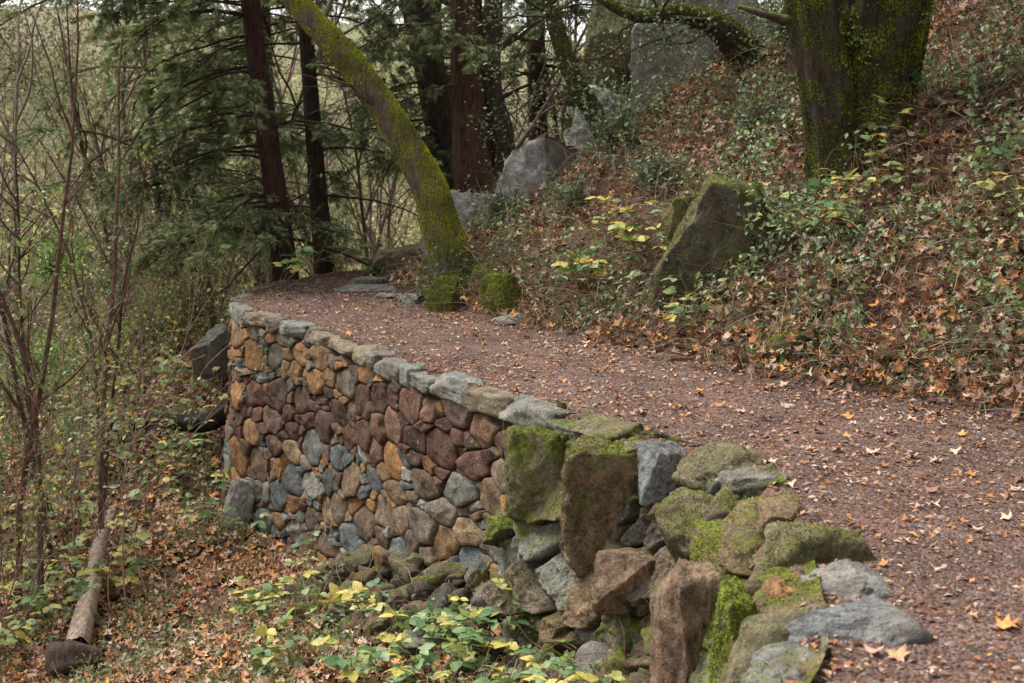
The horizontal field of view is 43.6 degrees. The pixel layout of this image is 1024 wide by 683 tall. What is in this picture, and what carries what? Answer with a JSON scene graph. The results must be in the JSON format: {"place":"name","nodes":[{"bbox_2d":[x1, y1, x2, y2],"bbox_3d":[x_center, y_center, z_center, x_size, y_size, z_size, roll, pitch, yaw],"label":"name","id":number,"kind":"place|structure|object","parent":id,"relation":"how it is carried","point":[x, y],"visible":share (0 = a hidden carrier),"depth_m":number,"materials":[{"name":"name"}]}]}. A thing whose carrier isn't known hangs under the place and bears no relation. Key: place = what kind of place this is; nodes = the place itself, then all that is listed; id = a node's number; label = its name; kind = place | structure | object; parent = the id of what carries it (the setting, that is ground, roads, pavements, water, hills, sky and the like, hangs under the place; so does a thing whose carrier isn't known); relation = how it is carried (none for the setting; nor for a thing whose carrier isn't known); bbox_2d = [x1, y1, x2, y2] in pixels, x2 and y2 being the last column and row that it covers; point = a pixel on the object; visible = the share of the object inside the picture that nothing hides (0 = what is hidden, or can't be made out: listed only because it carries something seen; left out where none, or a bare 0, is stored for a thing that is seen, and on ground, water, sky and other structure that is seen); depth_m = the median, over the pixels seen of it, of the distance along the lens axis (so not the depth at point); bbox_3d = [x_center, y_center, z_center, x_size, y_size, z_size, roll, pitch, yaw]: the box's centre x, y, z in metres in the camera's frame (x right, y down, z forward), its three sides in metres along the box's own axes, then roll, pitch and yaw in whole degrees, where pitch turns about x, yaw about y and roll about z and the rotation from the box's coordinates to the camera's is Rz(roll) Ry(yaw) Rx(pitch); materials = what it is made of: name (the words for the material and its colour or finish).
{"place":"outdoors","nodes":[
{"label":"outdoors","id":0,"kind":"place"},
{"bbox_2d":[1,0,782,42],"label":"sky","id":1,"kind":"structure","parent":0,"point":[379,1],"materials":[{"name":"white"}]},
{"bbox_2d":[0,0,1023,682],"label":"ground","id":2,"kind":"structure","parent":0,"point":[150,506],"depth_m":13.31,"materials":[{"name":"brown plant"}]},
{"bbox_2d":[0,207,107,410],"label":"bright green shrub","id":3,"kind":"object","parent":2,"relation":"on","point":[49,268],"visible":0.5,"depth_m":16.64,"materials":[{"name":"green plant"}]},
{"bbox_2d":[45,639,104,676],"bbox_3d":[-3.989,2.860,11.458,0.703,0.383,0.360,3,8,19],"label":"rotten stump","id":4,"kind":"object","parent":2,"relation":"on","point":[67,652],"visible":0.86,"depth_m":11.36,"materials":[{"name":"brown wood"}]},
{"bbox_2d":[0,0,177,612],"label":"bare sapling","id":5,"kind":"object","parent":2,"relation":"on","point":[26,361],"visible":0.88,"depth_m":13.73,"materials":[{"name":"brown plant"}]},
{"bbox_2d":[0,0,29,76],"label":"overhanging mossy branch","id":6,"kind":"object","parent":5,"relation":"attached to","point":[2,1],"visible":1,"depth_m":13.06,"materials":[{"name":"plant"}]},
{"bbox_2d":[66,506,117,644],"bbox_3d":[-4.272,2.400,13.157,0.216,0.640,3.083,-2,8,-11],"label":"fallen log","id":7,"kind":"object","parent":2,"relation":"on","point":[83,617],"visible":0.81,"depth_m":12.47,"materials":[{"name":"brown wood"}]},
{"bbox_2d":[0,221,255,432],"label":"ravine bushes","id":8,"kind":"object","parent":2,"relation":"on","point":[194,317],"visible":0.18,"depth_m":21.59,"materials":[{"name":"green plant"}]},
{"bbox_2d":[0,411,269,682],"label":"blackberry bramble","id":9,"kind":"object","parent":2,"relation":"on","point":[78,561],"visible":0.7,"depth_m":13.47,"materials":[{"name":"green plant"}]},
{"bbox_2d":[96,398,226,439],"bbox_3d":[-4.505,1.020,16.843,2.434,0.850,0.312,4,9,27],"label":"dark fallen log","id":10,"kind":"object","parent":2,"relation":"on","point":[219,417],"visible":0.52,"depth_m":16.63,"materials":[{"name":"brown wood"}]},
{"bbox_2d":[0,0,340,344],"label":"conifer tree","id":11,"kind":"object","parent":2,"relation":"on","point":[109,38],"visible":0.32,"depth_m":21.88,"materials":[{"name":"green plant"}]},
{"bbox_2d":[38,246,317,511],"bbox_3d":[-4.880,0.203,17.930,3.536,3.227,5.068,-3,9,-22],"label":"blackberry bramble","id":12,"kind":"object","parent":2,"relation":"on","point":[160,367],"visible":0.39,"depth_m":16.73,"materials":[{"name":"green plant"}]},
{"bbox_2d":[0,68,377,655],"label":"bare shrub thicket","id":13,"kind":"object","parent":2,"relation":"on","point":[73,400],"visible":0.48,"depth_m":14.21,"materials":[{"name":"brown plant"}]},
{"bbox_2d":[190,324,229,383],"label":"grey boulder","id":14,"kind":"object","parent":2,"relation":"on","point":[214,340],"visible":0.52,"depth_m":18.08,"materials":[{"name":"grey stone"}]},
{"bbox_2d":[223,477,255,532],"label":"pale boulder","id":15,"kind":"object","parent":2,"relation":"on","point":[240,494],"visible":0.84,"depth_m":14.25,"materials":[{"name":"grey stone"}]},
{"bbox_2d":[61,0,435,317],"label":"conifer tree","id":16,"kind":"object","parent":2,"relation":"on","point":[272,149],"visible":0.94,"depth_m":18.01,"materials":[{"name":"green plant"}]},
{"bbox_2d":[111,0,402,313],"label":"conifer tree","id":17,"kind":"object","parent":2,"relation":"on","point":[323,113],"visible":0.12,"depth_m":24.30,"materials":[{"name":"green plant"}]},
{"bbox_2d":[0,0,588,428],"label":"distant woodland","id":18,"kind":"object","parent":2,"relation":"on","point":[90,96],"visible":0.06,"depth_m":44.88,"materials":[{"name":"green plant"}]},
{"bbox_2d":[0,0,593,425],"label":"distant bare trees","id":19,"kind":"object","parent":2,"relation":"on","point":[358,184],"visible":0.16,"depth_m":26.08,"materials":[{"name":"grey plant"}]},
{"bbox_2d":[153,0,452,274],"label":"conifer tree","id":20,"kind":"object","parent":2,"relation":"on","point":[318,187],"visible":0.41,"depth_m":19.96,"materials":[{"name":"green plant"}]},
{"bbox_2d":[228,531,393,677],"bbox_3d":[-1.682,2.040,10.585,1.263,0.873,3.487,-2,8,-17],"label":"blackberry bramble","id":21,"kind":"object","parent":2,"relation":"on","point":[266,655],"visible":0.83,"depth_m":9.92,"materials":[{"name":"yellow plant"}]},
{"bbox_2d":[0,342,642,682],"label":"slope undergrowth","id":22,"kind":"object","parent":2,"relation":"on","point":[257,663],"visible":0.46,"depth_m":11.18,"materials":[{"name":"green plant"}]},
{"bbox_2d":[329,284,398,292],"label":"flat stone","id":23,"kind":"object","parent":2,"relation":"on","point":[354,288],"visible":0.61,"depth_m":16.75,"materials":[{"name":"grey stone"}]},
{"bbox_2d":[221,318,514,579],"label":"wall stones","id":24,"kind":"object","parent":2,"relation":"on","point":[372,463],"depth_m":11.92,"materials":[{"name":"brown stone"}]},
{"bbox_2d":[228,279,582,439],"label":"cap stones","id":25,"kind":"object","parent":24,"relation":"on","point":[504,405],"visible":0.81,"depth_m":10.48,"materials":[{"name":"grey stone"}]},
{"bbox_2d":[459,385,577,437],"bbox_3d":[0.183,0.524,8.987,0.305,0.208,2.032,-4,9,-28],"label":"moss cover","id":26,"kind":"object","parent":25,"relation":"on","point":[525,408],"visible":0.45,"depth_m":8.85,"materials":[{"name":"green plant"}]},
{"bbox_2d":[347,276,388,284],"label":"flat stone","id":27,"kind":"object","parent":2,"relation":"on","point":[367,280],"visible":0.62,"depth_m":17.57,"materials":[{"name":"grey stone"}]},
{"bbox_2d":[240,338,512,561],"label":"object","id":28,"kind":"object","parent":2,"relation":"on","point":[499,422],"visible":0.14,"depth_m":10.68,"materials":[{"name":"stone"}]},
{"bbox_2d":[372,293,397,298],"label":"flat stone","id":29,"kind":"object","parent":2,"relation":"on","point":[383,295],"visible":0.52,"depth_m":15.85,"materials":[{"name":"grey stone"}]},
{"bbox_2d":[270,0,511,305],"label":"leaning mossy tree","id":30,"kind":"object","parent":2,"relation":"on","point":[423,176],"visible":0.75,"depth_m":15.16,"materials":[{"name":"green plant"}]},
{"bbox_2d":[364,244,421,276],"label":"mossy rock","id":31,"kind":"object","parent":2,"relation":"on","point":[378,262],"visible":0.48,"depth_m":18.74,"materials":[{"name":"green stone"}]},
{"bbox_2d":[293,0,516,227],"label":"conifer tree","id":32,"kind":"object","parent":2,"relation":"on","point":[436,139],"visible":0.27,"depth_m":21.91,"materials":[{"name":"green plant"}]},
{"bbox_2d":[395,293,424,303],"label":"flat stone","id":33,"kind":"object","parent":2,"relation":"on","point":[418,299],"visible":0.52,"depth_m":15.41,"materials":[{"name":"grey stone"}]},
{"bbox_2d":[325,0,548,184],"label":"conifer tree","id":34,"kind":"object","parent":2,"relation":"on","point":[400,14],"visible":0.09,"depth_m":28.30,"materials":[{"name":"green plant"}]},
{"bbox_2d":[423,274,459,312],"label":"mossy rock","id":35,"kind":"object","parent":2,"relation":"on","point":[436,299],"visible":0.88,"depth_m":14.62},
{"bbox_2d":[421,190,493,255],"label":"grey boulder","id":36,"kind":"object","parent":2,"relation":"on","point":[455,194],"visible":0.1,"depth_m":17.42,"materials":[{"name":"grey stone"}]},
{"bbox_2d":[361,0,555,194],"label":"red cedar tree","id":37,"kind":"object","parent":2,"relation":"on","point":[467,156],"visible":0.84,"depth_m":20.28,"materials":[{"name":"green plant"}]},
{"bbox_2d":[311,558,625,682],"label":"blackberry bramble","id":38,"kind":"object","parent":2,"relation":"on","point":[460,650],"visible":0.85,"depth_m":8.08,"materials":[{"name":"green plant"}]},
{"bbox_2d":[260,502,700,682],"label":"rubble stones","id":39,"kind":"object","parent":2,"relation":"on","point":[437,577],"visible":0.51,"depth_m":9.21,"materials":[{"name":"grey stone"}]},
{"bbox_2d":[466,262,506,295],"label":"mossy rock","id":40,"kind":"object","parent":2,"relation":"on","point":[479,273],"visible":0.28,"depth_m":14.86,"materials":[{"name":"green stone"}]},
{"bbox_2d":[479,272,521,314],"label":"mossy rock","id":41,"kind":"object","parent":2,"relation":"on","point":[500,283],"visible":0.77,"depth_m":13.81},
{"bbox_2d":[498,508,515,549],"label":"edge boulder","id":42,"kind":"object","parent":2,"relation":"on","point":[504,544],"visible":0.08,"depth_m":8.62,"materials":[{"name":"brown stone"}]},
{"bbox_2d":[494,313,526,325],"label":"flat stone","id":43,"kind":"object","parent":2,"relation":"on","point":[505,319],"visible":0.52,"depth_m":13.36,"materials":[{"name":"grey stone"}]},
{"bbox_2d":[0,0,1023,682],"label":"dead bramble stems","id":44,"kind":"object","parent":2,"relation":"on","point":[740,280],"visible":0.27,"depth_m":11.67,"materials":[{"name":"brown plant"}]},
{"bbox_2d":[435,0,592,139],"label":"conifer tree","id":45,"kind":"object","parent":2,"relation":"on","point":[535,67],"visible":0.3,"depth_m":26.17,"materials":[{"name":"green plant"}]},
{"bbox_2d":[482,0,577,186],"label":"bare oak tree","id":46,"kind":"object","parent":2,"relation":"on","point":[497,91],"visible":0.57,"depth_m":20.54,"materials":[{"name":"brown plant"}]},
{"bbox_2d":[488,134,587,221],"bbox_3d":[0.472,-1.946,17.193,0.903,1.626,1.603,8,11,44],"label":"grey boulder","id":47,"kind":"object","parent":2,"relation":"on","point":[529,153],"visible":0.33,"depth_m":16.61,"materials":[{"name":"grey stone"}]},
{"bbox_2d":[549,306,571,327],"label":"mossy rock","id":48,"kind":"object","parent":2,"relation":"on","point":[558,315],"visible":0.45,"depth_m":12.77,"materials":[{"name":"stone"}]},
{"bbox_2d":[559,0,592,12],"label":"conifer tree","id":49,"kind":"object","parent":2,"relation":"on","point":[576,2],"visible":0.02,"depth_m":25.05,"materials":[{"name":"green plant"}]},
{"bbox_2d":[566,85,645,151],"bbox_3d":[1.450,-2.812,17.581,1.596,1.410,1.046,0,8,0],"label":"grey boulder","id":50,"kind":"object","parent":2,"relation":"on","point":[574,128],"visible":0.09,"depth_m":17.37,"materials":[{"name":"grey stone"}]},
{"bbox_2d":[572,0,641,122],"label":"mossy boulder","id":51,"kind":"object","parent":2,"relation":"on","point":[618,69],"visible":0.33,"depth_m":18.05,"materials":[{"name":"stone"}]},
{"bbox_2d":[448,0,787,176],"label":"mossy oak tree","id":52,"kind":"object","parent":2,"relation":"on","point":[715,25],"visible":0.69,"depth_m":15.74,"materials":[{"name":"green plant"}]},
{"bbox_2d":[591,547,655,617],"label":"edge boulder","id":53,"kind":"object","parent":2,"relation":"on","point":[623,573],"visible":0.75,"depth_m":7.45,"materials":[{"name":"brown stone"}]},
{"bbox_2d":[240,270,1023,682],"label":"dirt trail","id":54,"kind":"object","parent":2,"relation":"on","point":[992,568],"visible":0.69,"depth_m":7.76,"materials":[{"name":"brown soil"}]},
{"bbox_2d":[244,269,1023,682],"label":"trail leaf debris","id":55,"kind":"object","parent":54,"relation":"on","point":[902,653],"visible":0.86,"depth_m":8.04,"materials":[{"name":"brown plant"}]},
{"bbox_2d":[800,559,894,600],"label":"edge boulder","id":56,"kind":"object","parent":54,"relation":"on","point":[852,580],"visible":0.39,"depth_m":5.18,"materials":[{"name":"grey stone"}]},
{"bbox_2d":[785,594,933,644],"bbox_3d":[1.243,1.110,4.732,0.530,0.267,0.407,0,8,0],"label":"edge boulder","id":57,"kind":"object","parent":54,"relation":"on","point":[872,618],"visible":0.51,"depth_m":4.63,"materials":[{"name":"grey stone"}]},
{"bbox_2d":[622,439,644,476],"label":"edge boulder","id":58,"kind":"object","parent":2,"relation":"on","point":[629,447],"visible":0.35,"depth_m":7.74,"materials":[{"name":"stone"}]},
{"bbox_2d":[468,0,800,232],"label":"evergreen shrub","id":59,"kind":"object","parent":2,"relation":"on","point":[662,179],"visible":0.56,"depth_m":15.19,"materials":[{"name":"green plant"}]},
{"bbox_2d":[480,401,831,682],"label":"mossy rock bank","id":60,"kind":"structure","parent":2,"relation":"on","point":[551,592],"depth_m":7.47,"materials":[{"name":"stone"}]},
{"bbox_2d":[504,424,568,524],"bbox_3d":[0.204,0.913,8.511,0.529,0.714,0.441,0,8,0],"label":"mossy edge boulder","id":61,"kind":"object","parent":60,"relation":"on","point":[534,455],"visible":0.61,"depth_m":8.36,"materials":[{"name":"green stone"}]},
{"bbox_2d":[558,434,644,577],"bbox_3d":[0.641,1.014,8.012,0.716,0.863,0.555,0,8,0],"label":"mossy edge boulder","id":62,"kind":"object","parent":60,"relation":"on","point":[600,482],"visible":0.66,"depth_m":7.79,"materials":[{"name":"brown stone"}]},
{"bbox_2d":[689,516,724,572],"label":"mossy edge boulder","id":63,"kind":"object","parent":60,"relation":"on","point":[705,538],"visible":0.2,"depth_m":6.53,"materials":[{"name":"green plant"}]},
{"bbox_2d":[672,439,769,491],"bbox_3d":[1.196,0.763,7.332,0.467,0.321,0.475,-4,9,-28],"label":"edge boulder","id":64,"kind":"object","parent":60,"relation":"on","point":[700,468],"visible":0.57,"depth_m":7.29,"materials":[{"name":"stone"}]},
{"bbox_2d":[718,465,788,487],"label":"edge boulder","id":65,"kind":"object","parent":60,"relation":"on","point":[737,478],"visible":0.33,"depth_m":6.87,"materials":[{"name":"grey stone"}]},
{"bbox_2d":[637,440,685,505],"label":"edge boulder","id":66,"kind":"object","parent":2,"relation":"on","point":[659,461],"visible":0.59,"depth_m":7.53,"materials":[{"name":"grey stone"}]},
{"bbox_2d":[658,352,699,361],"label":"flat stone","id":67,"kind":"object","parent":2,"relation":"on","point":[674,357],"visible":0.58,"depth_m":10.93,"materials":[{"name":"brown stone"}]},
{"bbox_2d":[663,196,695,248],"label":"mossy boulder","id":68,"kind":"object","parent":2,"relation":"on","point":[675,212],"visible":0.35,"depth_m":12.45,"materials":[{"name":"green stone"}]},
{"bbox_2d":[655,485,713,562],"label":"mossy edge boulder","id":69,"kind":"object","parent":2,"relation":"on","point":[680,509],"visible":0.52,"depth_m":7.05,"materials":[{"name":"green stone"}]},
{"bbox_2d":[649,557,722,682],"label":"edge boulder","id":70,"kind":"object","parent":2,"relation":"on","point":[682,603],"visible":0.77,"depth_m":6.03,"materials":[{"name":"brown stone"}]},
{"bbox_2d":[628,0,760,106],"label":"grey boulder","id":71,"kind":"object","parent":2,"relation":"on","point":[723,6],"visible":0.19,"depth_m":17.16,"materials":[{"name":"grey stone"}]},
{"bbox_2d":[638,173,780,318],"bbox_3d":[1.936,-0.730,12.125,1.462,1.731,1.146,0,8,0],"label":"mossy boulder","id":72,"kind":"object","parent":2,"relation":"on","point":[697,235],"visible":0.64,"depth_m":11.65,"materials":[{"name":"stone"}]},
{"bbox_2d":[403,0,1023,414],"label":"hillside ivy and bramble","id":73,"kind":"object","parent":2,"relation":"on","point":[895,244],"visible":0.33,"depth_m":11.42,"materials":[{"name":"green plant"}]},
{"bbox_2d":[708,575,757,682],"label":"mossy edge boulder","id":74,"kind":"object","parent":2,"relation":"on","point":[735,604],"visible":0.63,"depth_m":4.98,"materials":[{"name":"green plant"}]},
{"bbox_2d":[753,497,803,528],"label":"edge boulder","id":75,"kind":"object","parent":2,"relation":"on","point":[770,509],"visible":0.47,"depth_m":6.20,"materials":[{"name":"brown stone"}]},
{"bbox_2d":[762,575,796,597],"bbox_3d":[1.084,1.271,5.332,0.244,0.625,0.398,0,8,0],"label":"leaf","id":76,"kind":"object","parent":2,"relation":"on","point":[777,586],"visible":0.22,"depth_m":5.19,"materials":[{"name":"brown plant"}]},
{"bbox_2d":[538,62,1023,343],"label":"snowberry plant","id":77,"kind":"object","parent":2,"relation":"on","point":[814,183],"visible":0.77,"depth_m":11.73,"materials":[{"name":"yellow plant"}]},
{"bbox_2d":[740,327,823,363],"bbox_3d":[2.213,0.140,10.474,0.968,0.532,0.560,4,9,27],"label":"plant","id":78,"kind":"object","parent":2,"relation":"on","point":[777,338],"visible":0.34,"depth_m":10.24,"materials":[{"name":"plant"}]},
{"bbox_2d":[751,646,824,681],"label":"edge boulder","id":79,"kind":"object","parent":2,"relation":"on","point":[778,666],"visible":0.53,"depth_m":4.36,"materials":[{"name":"grey stone"}]},
{"bbox_2d":[636,5,983,120],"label":"hillside shrubs","id":80,"kind":"object","parent":2,"relation":"on","point":[715,86],"visible":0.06,"depth_m":15.24,"materials":[{"name":"green plant"}]},
{"bbox_2d":[763,520,876,567],"bbox_3d":[1.359,1.047,5.704,0.486,0.530,0.468,0,8,0],"label":"mossy edge boulder","id":81,"kind":"object","parent":2,"relation":"on","point":[789,544],"visible":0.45,"depth_m":5.51,"materials":[{"name":"green stone"}]},
{"bbox_2d":[737,0,943,200],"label":"mossy maple","id":82,"kind":"object","parent":2,"relation":"on","point":[840,49],"visible":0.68,"depth_m":12.05,"materials":[{"name":"green plant"}]}
]}

